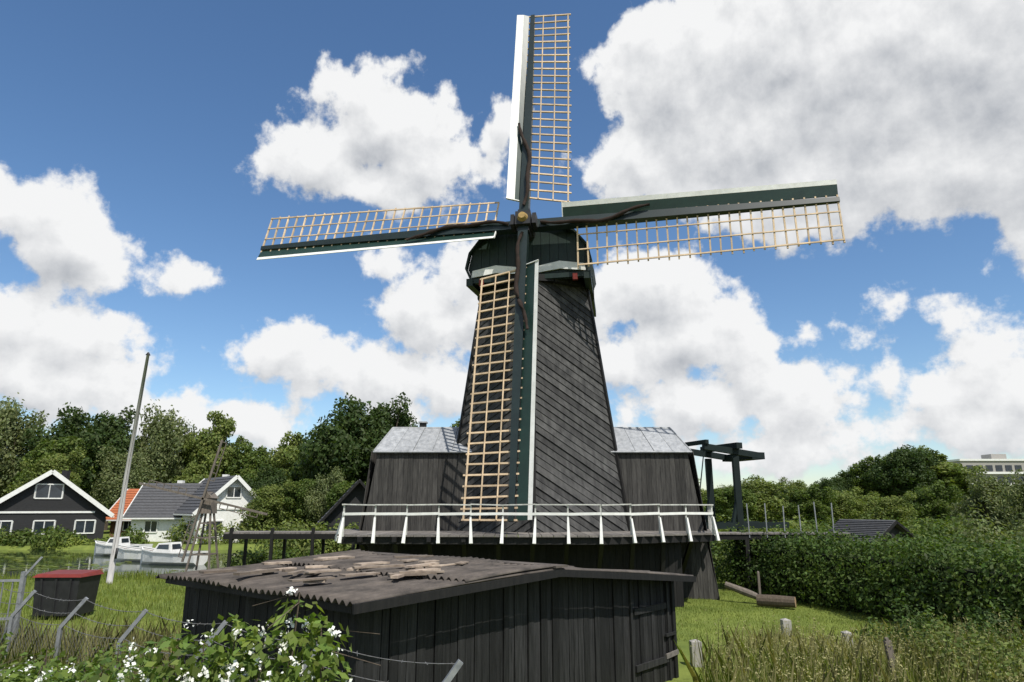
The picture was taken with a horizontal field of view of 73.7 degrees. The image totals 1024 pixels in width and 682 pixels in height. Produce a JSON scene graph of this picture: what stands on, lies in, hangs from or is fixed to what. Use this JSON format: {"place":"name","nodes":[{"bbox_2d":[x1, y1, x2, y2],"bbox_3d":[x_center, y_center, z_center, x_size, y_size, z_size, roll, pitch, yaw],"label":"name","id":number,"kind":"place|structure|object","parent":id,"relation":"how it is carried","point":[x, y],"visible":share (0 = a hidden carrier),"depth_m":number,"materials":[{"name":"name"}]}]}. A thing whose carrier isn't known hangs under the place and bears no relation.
{"place":"outdoors","nodes":[
{"label":"outdoors","id":0,"kind":"place"},
{"bbox_2d":[0,470,113,541],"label":"black timber house","id":1,"kind":"structure","parent":0,"point":[50,498],"depth_m":58.97,"materials":[{"name":"grey wood"}]},
{"bbox_2d":[0,612,180,681],"bbox_3d":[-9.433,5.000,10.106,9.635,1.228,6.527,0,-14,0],"label":"tall grass","id":2,"kind":"structure","parent":0,"point":[130,636],"depth_m":11.91,"materials":[{"name":"green plant"}]},
{"bbox_2d":[0,550,264,578],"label":"canal water","id":3,"kind":"structure","parent":0,"point":[78,556],"depth_m":41.86,"materials":[{"name":"grey liquid"}]},
{"bbox_2d":[0,550,240,577],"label":"water lilies","id":4,"kind":"object","parent":3,"relation":"on","point":[22,564],"visible":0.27,"depth_m":40.58,"materials":[{"name":"green plant"}]},
{"bbox_2d":[94,537,152,555],"bbox_3d":[-27.511,14.448,47.947,4.033,1.350,1.770,-2,-14,10],"label":"motor boat","id":5,"kind":"object","parent":3,"relation":"on","point":[102,548],"visible":0.6,"depth_m":47.64,"materials":[{"name":"white paint"}]},
{"bbox_2d":[116,544,141,561],"bbox_3d":[-23.611,13.402,43.056,3.235,1.074,1.470,-4,-14,15],"label":"rowing boat","id":6,"kind":"object","parent":3,"relation":"on","point":[128,553],"visible":0.48,"depth_m":42.56,"materials":[{"name":"white paint"}]},
{"bbox_2d":[140,542,207,565],"bbox_3d":[-20.310,12.678,40.659,4.232,1.350,1.770,-4,-14,15],"label":"motor boat","id":7,"kind":"object","parent":3,"relation":"on","point":[167,553],"visible":0.79,"depth_m":40.17,"materials":[{"name":"white paint"}]},
{"bbox_2d":[0,511,969,681],"bbox_3d":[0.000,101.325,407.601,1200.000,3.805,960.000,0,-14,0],"label":"ground","id":8,"kind":"structure","parent":0,"point":[685,675],"depth_m":19.40,"materials":[{"name":"green plant"}]},
{"bbox_2d":[0,556,42,649],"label":"steel gate","id":9,"kind":"structure","parent":8,"relation":"on","point":[22,580],"depth_m":12.34,"materials":[{"name":"grey metal"}]},
{"bbox_2d":[0,392,53,497],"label":"willow tree","id":10,"kind":"object","parent":8,"relation":"on","point":[11,439],"visible":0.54,"depth_m":92.02,"materials":[{"name":"green plant"}]},
{"bbox_2d":[4,446,86,494],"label":"poplar tree","id":11,"kind":"object","parent":8,"relation":"on","point":[58,463],"visible":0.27,"depth_m":75.94,"materials":[{"name":"green plant"}]},
{"bbox_2d":[12,436,102,493],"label":"oak tree","id":12,"kind":"object","parent":8,"relation":"on","point":[51,447],"visible":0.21,"depth_m":85.28,"materials":[{"name":"green plant"}]},
{"bbox_2d":[15,402,102,466],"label":"alder tree","id":13,"kind":"object","parent":8,"relation":"on","point":[69,424],"visible":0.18,"depth_m":94.85,"materials":[{"name":"green plant"}]},
{"bbox_2d":[32,570,103,619],"bbox_3d":[-12.450,7.078,19.068,1.340,1.236,1.100,0,-14,0],"label":"waste container","id":14,"kind":"object","parent":8,"relation":"on","point":[62,585],"visible":0.78,"depth_m":18.66,"materials":[{"name":"metal"}]},
{"bbox_2d":[0,533,144,548],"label":"waterside bush","id":15,"kind":"object","parent":8,"relation":"on","point":[77,542],"visible":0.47,"depth_m":55.20,"materials":[{"name":"green plant"}]},
{"bbox_2d":[0,523,149,549],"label":"garden shrubs","id":16,"kind":"object","parent":8,"relation":"on","point":[37,539],"visible":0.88,"depth_m":54.80,"materials":[{"name":"green plant"}]},
{"bbox_2d":[0,632,159,681],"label":"bramble bush","id":17,"kind":"object","parent":8,"relation":"on","point":[11,674],"visible":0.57,"depth_m":7.02,"materials":[{"name":"green plant"}]},
{"bbox_2d":[0,574,185,646],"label":"meadow grass","id":18,"kind":"structure","parent":8,"relation":"on","point":[129,604],"depth_m":21.33,"materials":[{"name":"green plant"}]},
{"bbox_2d":[0,568,190,580],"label":"reeds","id":19,"kind":"object","parent":8,"relation":"on","point":[141,574],"visible":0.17,"depth_m":29.06,"materials":[{"name":"green plant"}]},
{"bbox_2d":[77,405,149,529],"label":"alder tree","id":20,"kind":"object","parent":8,"relation":"on","point":[111,431],"visible":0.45,"depth_m":88.95,"materials":[{"name":"green plant"}]},
{"bbox_2d":[105,489,138,536],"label":"red roofed house","id":21,"kind":"structure","parent":8,"relation":"on","point":[130,496],"depth_m":66.18,"materials":[{"name":"tile"}]},
{"bbox_2d":[89,442,157,523],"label":"willow tree","id":22,"kind":"object","parent":8,"relation":"on","point":[107,494],"visible":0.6,"depth_m":79.28,"materials":[{"name":"green plant"}]},
{"bbox_2d":[106,352,150,582],"bbox_3d":[-15.765,5.305,28.026,0.610,9.925,0.268,0,-14,0],"label":"mast pole","id":23,"kind":"object","parent":8,"relation":"on","point":[112,561],"visible":0.9,"depth_m":27.81,"materials":[{"name":"grey wood"}]},
{"bbox_2d":[123,480,202,541],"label":"white gable house","id":24,"kind":"structure","parent":8,"relation":"on","point":[150,510],"depth_m":61.34,"materials":[{"name":"tile"}]},
{"bbox_2d":[133,399,196,482],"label":"willow tree","id":25,"kind":"object","parent":8,"relation":"on","point":[164,443],"visible":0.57,"depth_m":90.74,"materials":[{"name":"green plant"}]},
{"bbox_2d":[0,586,380,681],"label":"bramble bush","id":26,"kind":"object","parent":8,"relation":"on","point":[249,658],"visible":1,"depth_m":4.46,"materials":[{"name":"green plant"}]},
{"bbox_2d":[172,463,212,482],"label":"poplar tree","id":27,"kind":"object","parent":8,"relation":"on","point":[199,474],"visible":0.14,"depth_m":78.41,"materials":[{"name":"green plant"}]},
{"bbox_2d":[139,440,267,571],"bbox_3d":[-16.500,8.851,36.955,7.040,6.862,1.289,0,-14,0],"label":"meadow mill","id":28,"kind":"object","parent":8,"relation":"on","point":[208,503],"visible":0.98,"depth_m":36.48,"materials":[{"name":"brown wood"}]},
{"bbox_2d":[181,410,236,477],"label":"poplar tree","id":29,"kind":"object","parent":8,"relation":"on","point":[201,448],"visible":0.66,"depth_m":92.96,"materials":[{"name":"green plant"}]},
{"bbox_2d":[173,474,255,543],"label":"white gable house","id":30,"kind":"structure","parent":8,"relation":"on","point":[232,490],"depth_m":59.31,"materials":[{"name":"paint"}]},
{"bbox_2d":[0,587,462,681],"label":"barbed wire fence","id":31,"kind":"object","parent":8,"relation":"on","point":[454,670],"visible":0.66,"depth_m":9.63,"materials":[{"name":"metal"}]},
{"bbox_2d":[159,513,312,544],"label":"garden shrubs","id":32,"kind":"object","parent":8,"relation":"on","point":[180,528],"visible":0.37,"depth_m":57.15,"materials":[{"name":"green plant"}]},
{"bbox_2d":[218,435,266,476],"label":"oak tree","id":33,"kind":"object","parent":8,"relation":"on","point":[239,446],"visible":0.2,"depth_m":94.20,"materials":[{"name":"green plant"}]},
{"bbox_2d":[237,445,273,487],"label":"oak tree","id":34,"kind":"object","parent":8,"relation":"on","point":[248,469],"visible":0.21,"depth_m":93.21,"materials":[{"name":"green plant"}]},
{"bbox_2d":[242,462,287,527],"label":"alder tree","id":35,"kind":"object","parent":8,"relation":"on","point":[277,477],"visible":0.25,"depth_m":66.29,"materials":[{"name":"green plant"}]},
{"bbox_2d":[237,479,293,530],"bbox_3d":[-21.039,14.614,58.154,4.147,5.608,4.153,-6,-15,25],"label":"poplar tree","id":36,"kind":"object","parent":8,"relation":"on","point":[269,500],"visible":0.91,"depth_m":57.56,"materials":[{"name":"green plant"}]},
{"bbox_2d":[222,546,319,566],"bbox_3d":[-11.153,10.440,31.328,4.301,2.066,7.225,10,-17,-35],"label":"waterside bush","id":37,"kind":"object","parent":8,"relation":"on","point":[257,559],"visible":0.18,"depth_m":30.76,"materials":[{"name":"green plant"}]},
{"bbox_2d":[266,431,305,529],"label":"poplar tree","id":38,"kind":"object","parent":8,"relation":"on","point":[284,455],"visible":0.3,"depth_m":89.77,"materials":[{"name":"green plant"}]},
{"bbox_2d":[223,528,355,566],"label":"wooden jetty","id":39,"kind":"object","parent":8,"relation":"on","point":[272,535],"visible":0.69,"depth_m":26.71,"materials":[{"name":"grey wood"}]},
{"bbox_2d":[285,460,310,485],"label":"oak tree","id":40,"kind":"object","parent":8,"relation":"on","point":[301,473],"visible":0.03,"depth_m":68.22,"materials":[{"name":"green plant"}]},
{"bbox_2d":[280,478,322,527],"bbox_3d":[-18.032,14.813,59.021,4.234,5.807,3.710,-3,-14,13],"label":"oak tree","id":41,"kind":"object","parent":8,"relation":"on","point":[296,493],"visible":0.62,"depth_m":58.43,"materials":[{"name":"green plant"}]},
{"bbox_2d":[254,518,358,555],"bbox_3d":[-10.583,11.682,38.280,6.789,3.384,6.406,0,-14,0],"label":"waterside bush","id":42,"kind":"object","parent":8,"relation":"on","point":[332,545],"visible":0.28,"depth_m":36.94,"materials":[{"name":"green plant"}]},
{"bbox_2d":[303,463,345,522],"bbox_3d":[-15.690,14.050,58.474,4.137,7.008,4.574,3,-14,-14],"label":"willow tree","id":43,"kind":"object","parent":8,"relation":"on","point":[316,504],"visible":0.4,"depth_m":57.63,"materials":[{"name":"green plant"}]},
{"bbox_2d":[311,479,365,530],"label":"barn","id":44,"kind":"structure","parent":8,"relation":"on","point":[354,493],"depth_m":42.15,"materials":[{"name":"black wood"}]},
{"bbox_2d":[290,392,390,483],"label":"alder tree","id":45,"kind":"object","parent":8,"relation":"on","point":[336,442],"visible":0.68,"depth_m":66.73,"materials":[{"name":"green plant"}]},
{"bbox_2d":[325,481,365,509],"bbox_3d":[-13.457,14.206,56.095,3.952,5.420,3.463,4,-14,-15],"label":"oak tree","id":46,"kind":"object","parent":8,"relation":"on","point":[338,491],"visible":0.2,"depth_m":55.80,"materials":[{"name":"green plant"}]},
{"bbox_2d":[344,392,418,481],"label":"alder tree","id":47,"kind":"object","parent":8,"relation":"on","point":[400,417],"visible":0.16,"depth_m":70.53,"materials":[{"name":"green plant"}]},
{"bbox_2d":[156,549,695,681],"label":"wooden shed","id":48,"kind":"structure","parent":8,"relation":"on","point":[485,620],"depth_m":9.41,"materials":[{"name":"black wood"}]},
{"bbox_2d":[450,419,459,426],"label":"oak tree","id":49,"kind":"object","parent":8,"relation":"on","point":[456,424],"depth_m":79.82,"materials":[{"name":"green plant"}]},
{"bbox_2d":[93,475,856,521],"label":"distant treeline","id":50,"kind":"object","parent":8,"relation":"on","point":[837,480],"depth_m":118.91,"materials":[{"name":"green plant"}]},
{"bbox_2d":[257,13,845,606],"bbox_3d":[0.485,-2.324,27.347,21.090,23.824,12.016,0,-14,0],"label":"windmill","id":51,"kind":"object","parent":8,"relation":"on","point":[535,455],"visible":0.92,"depth_m":23.69,"materials":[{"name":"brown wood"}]},
{"bbox_2d":[689,639,702,667],"bbox_3d":[3.620,6.211,13.413,0.200,0.660,0.200,0,-14,0],"label":"concrete marker post","id":52,"kind":"object","parent":8,"relation":"on","point":[696,650],"visible":0.61,"depth_m":13.35,"materials":[{"name":"white concrete"}]},
{"bbox_2d":[698,478,706,508],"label":"poplar tree","id":53,"kind":"object","parent":8,"relation":"on","point":[703,493],"visible":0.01,"depth_m":85.78,"materials":[{"name":"green plant"}]},
{"bbox_2d":[702,487,759,520],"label":"oak tree","id":54,"kind":"object","parent":8,"relation":"on","point":[724,500],"visible":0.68,"depth_m":66.97,"materials":[{"name":"green plant"}]},
{"bbox_2d":[684,439,788,554],"bbox_3d":[10.900,8.471,34.989,5.984,6.450,2.992,5,-15,-21],"label":"drawbridge","id":55,"kind":"object","parent":8,"relation":"on","point":[736,453],"visible":0.57,"depth_m":34.41,"materials":[{"name":"paint"}]},
{"bbox_2d":[724,582,757,599],"bbox_3d":[7.599,8.142,22.104,1.382,0.619,0.240,-6,-15,24],"label":"cut log","id":56,"kind":"object","parent":8,"relation":"on","point":[741,590],"visible":0.61,"depth_m":22.11,"materials":[{"name":"brown wood"}]},
{"bbox_2d":[757,571,760,593],"bbox_3d":[7.950,8.006,21.930,0.070,1.190,0.070,0,-14,0],"label":"wooden post","id":57,"kind":"object","parent":8,"relation":"on","point":[758,582],"visible":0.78,"depth_m":21.96,"materials":[{"name":"brown wood"}]},
{"bbox_2d":[710,525,818,582],"bbox_3d":[10.307,8.951,28.650,6.626,2.436,4.014,-7,-15,25],"label":"ivy bush","id":58,"kind":"object","parent":8,"relation":"on","point":[716,555],"visible":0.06,"depth_m":28.25,"materials":[{"name":"green plant"}]},
{"bbox_2d":[713,514,823,559],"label":"field bushes","id":59,"kind":"object","parent":8,"relation":"on","point":[726,530],"visible":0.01,"depth_m":36.45,"materials":[{"name":"green plant"}]},
{"bbox_2d":[741,474,797,528],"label":"poplar tree","id":60,"kind":"object","parent":8,"relation":"on","point":[768,494],"visible":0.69,"depth_m":68.69,"materials":[{"name":"green plant"}]},
{"bbox_2d":[756,594,795,607],"bbox_3d":[8.124,8.000,20.992,1.112,0.360,0.360,-7,-15,27],"label":"cut log","id":61,"kind":"object","parent":8,"relation":"on","point":[776,601],"visible":1,"depth_m":20.87,"materials":[{"name":"brown wood"}]},
{"bbox_2d":[714,502,850,589],"bbox_3d":[9.800,7.746,25.492,5.200,3.378,1.300,0,-14,0],"label":"footbridge","id":62,"kind":"object","parent":8,"relation":"on","point":[746,537],"visible":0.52,"depth_m":25.02,"materials":[{"name":"grey wood"}]},
{"bbox_2d":[780,618,792,635],"bbox_3d":[6.600,6.976,16.417,0.200,0.590,0.200,0,-14,0],"label":"concrete marker post","id":63,"kind":"object","parent":8,"relation":"on","point":[784,621],"visible":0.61,"depth_m":16.37,"materials":[{"name":"white concrete"}]},
{"bbox_2d":[675,580,924,667],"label":"lawn grass","id":64,"kind":"structure","parent":8,"relation":"on","point":[746,609],"depth_m":19.06,"materials":[{"name":"green plant"}]},
{"bbox_2d":[777,482,837,527],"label":"oak tree","id":65,"kind":"object","parent":8,"relation":"on","point":[805,499],"visible":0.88,"depth_m":67.01,"materials":[{"name":"green plant"}]},
{"bbox_2d":[825,486,866,522],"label":"poplar tree","id":66,"kind":"object","parent":8,"relation":"on","point":[849,506],"visible":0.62,"depth_m":68.64,"materials":[{"name":"green plant"}]},
{"bbox_2d":[841,631,852,646],"bbox_3d":[7.400,6.670,15.051,0.180,0.540,0.180,0,-14,0],"label":"concrete marker post","id":67,"kind":"object","parent":8,"relation":"on","point":[843,632],"visible":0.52,"depth_m":15.04,"materials":[{"name":"white concrete"}]},
{"bbox_2d":[674,630,1023,681],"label":"tall grass","id":68,"kind":"structure","parent":8,"relation":"on","point":[755,679],"depth_m":10.30,"materials":[{"name":"green plant"}]},
{"bbox_2d":[819,519,917,545],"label":"garden house","id":69,"kind":"structure","parent":8,"relation":"on","point":[871,528],"depth_m":33.86,"materials":[{"name":"grey tile"}]},
{"bbox_2d":[714,522,1023,641],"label":"garden hedge","id":70,"kind":"object","parent":8,"relation":"on","point":[857,575],"visible":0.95,"depth_m":19.00,"materials":[{"name":"green plant"}]},
{"bbox_2d":[854,491,884,519],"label":"poplar tree","id":71,"kind":"object","parent":8,"relation":"on","point":[867,508],"visible":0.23,"depth_m":71.33,"materials":[{"name":"green plant"}]},
{"bbox_2d":[720,512,1020,543],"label":"field bushes","id":72,"kind":"object","parent":8,"relation":"on","point":[940,526],"visible":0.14,"depth_m":43.51,"materials":[{"name":"green plant"}]},
{"bbox_2d":[759,526,1016,552],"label":"field bushes","id":73,"kind":"object","parent":8,"relation":"on","point":[1003,531],"visible":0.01,"depth_m":39.85,"materials":[{"name":"green plant"}]},
{"bbox_2d":[860,491,918,526],"bbox_3d":[29.948,14.197,54.185,3.926,4.486,3.921,3,-14,-13],"label":"poplar tree","id":74,"kind":"object","parent":8,"relation":"on","point":[888,507],"visible":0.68,"depth_m":53.53,"materials":[{"name":"green plant"}]},
{"bbox_2d":[883,637,900,680],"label":"wooden post","id":75,"kind":"object","parent":8,"relation":"on","point":[889,648],"visible":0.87,"depth_m":10.16,"materials":[{"name":"grey wood"}]},
{"bbox_2d":[778,444,1020,519],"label":"distant treeline","id":76,"kind":"object","parent":8,"relation":"on","point":[900,472],"visible":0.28,"depth_m":114.03,"materials":[{"name":"green plant"}]},
{"bbox_2d":[903,479,965,528],"bbox_3d":[36.161,14.647,57.991,5.236,5.668,4.966,2,-14,-9],"label":"oak tree","id":77,"kind":"object","parent":8,"relation":"on","point":[932,501],"visible":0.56,"depth_m":57.47,"materials":[{"name":"green plant"}]},
{"bbox_2d":[855,592,1023,656],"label":"weeds clump","id":78,"kind":"object","parent":8,"relation":"on","point":[923,623],"visible":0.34,"depth_m":13.23,"materials":[{"name":"green plant"}]},
{"bbox_2d":[900,613,1023,681],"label":"nettle patch","id":79,"kind":"object","parent":8,"relation":"on","point":[990,655],"visible":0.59,"depth_m":10.28,"materials":[{"name":"green plant"}]},
{"bbox_2d":[946,466,1023,542],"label":"willow tree","id":80,"kind":"object","parent":8,"relation":"on","point":[985,489],"visible":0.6,"depth_m":44.42,"materials":[{"name":"green plant"}]},
{"bbox_2d":[947,454,1023,488],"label":"apartment building","id":81,"kind":"structure","parent":8,"relation":"on","point":[1000,466],"depth_m":176.40,"materials":[{"name":"concrete"}]},
{"bbox_2d":[948,496,1023,549],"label":"willow shrub","id":82,"kind":"object","parent":8,"relation":"on","point":[1020,532],"visible":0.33,"depth_m":29.44,"materials":[{"name":"green plant"}]},
{"bbox_2d":[960,533,1023,558],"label":"willow shrub","id":83,"kind":"object","parent":8,"relation":"on","point":[995,542],"visible":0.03,"depth_m":24.39,"materials":[{"name":"green plant"}]},
{"bbox_2d":[998,466,1023,532],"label":"willow tree","id":84,"kind":"object","parent":8,"relation":"on","point":[1011,498],"visible":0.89,"depth_m":36.87,"materials":[{"name":"green plant"}]},
{"bbox_2d":[0,0,1023,492],"label":"sky","id":85,"kind":"structure","parent":0,"point":[150,150],"materials":[{"name":"blue"}]},
{"bbox_2d":[679,608,1023,681],"bbox_3d":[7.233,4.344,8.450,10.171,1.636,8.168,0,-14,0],"label":"seeding grass","id":86,"kind":"structure","parent":0,"point":[736,657],"depth_m":10.22,"materials":[{"name":"green plant"}]}
]}

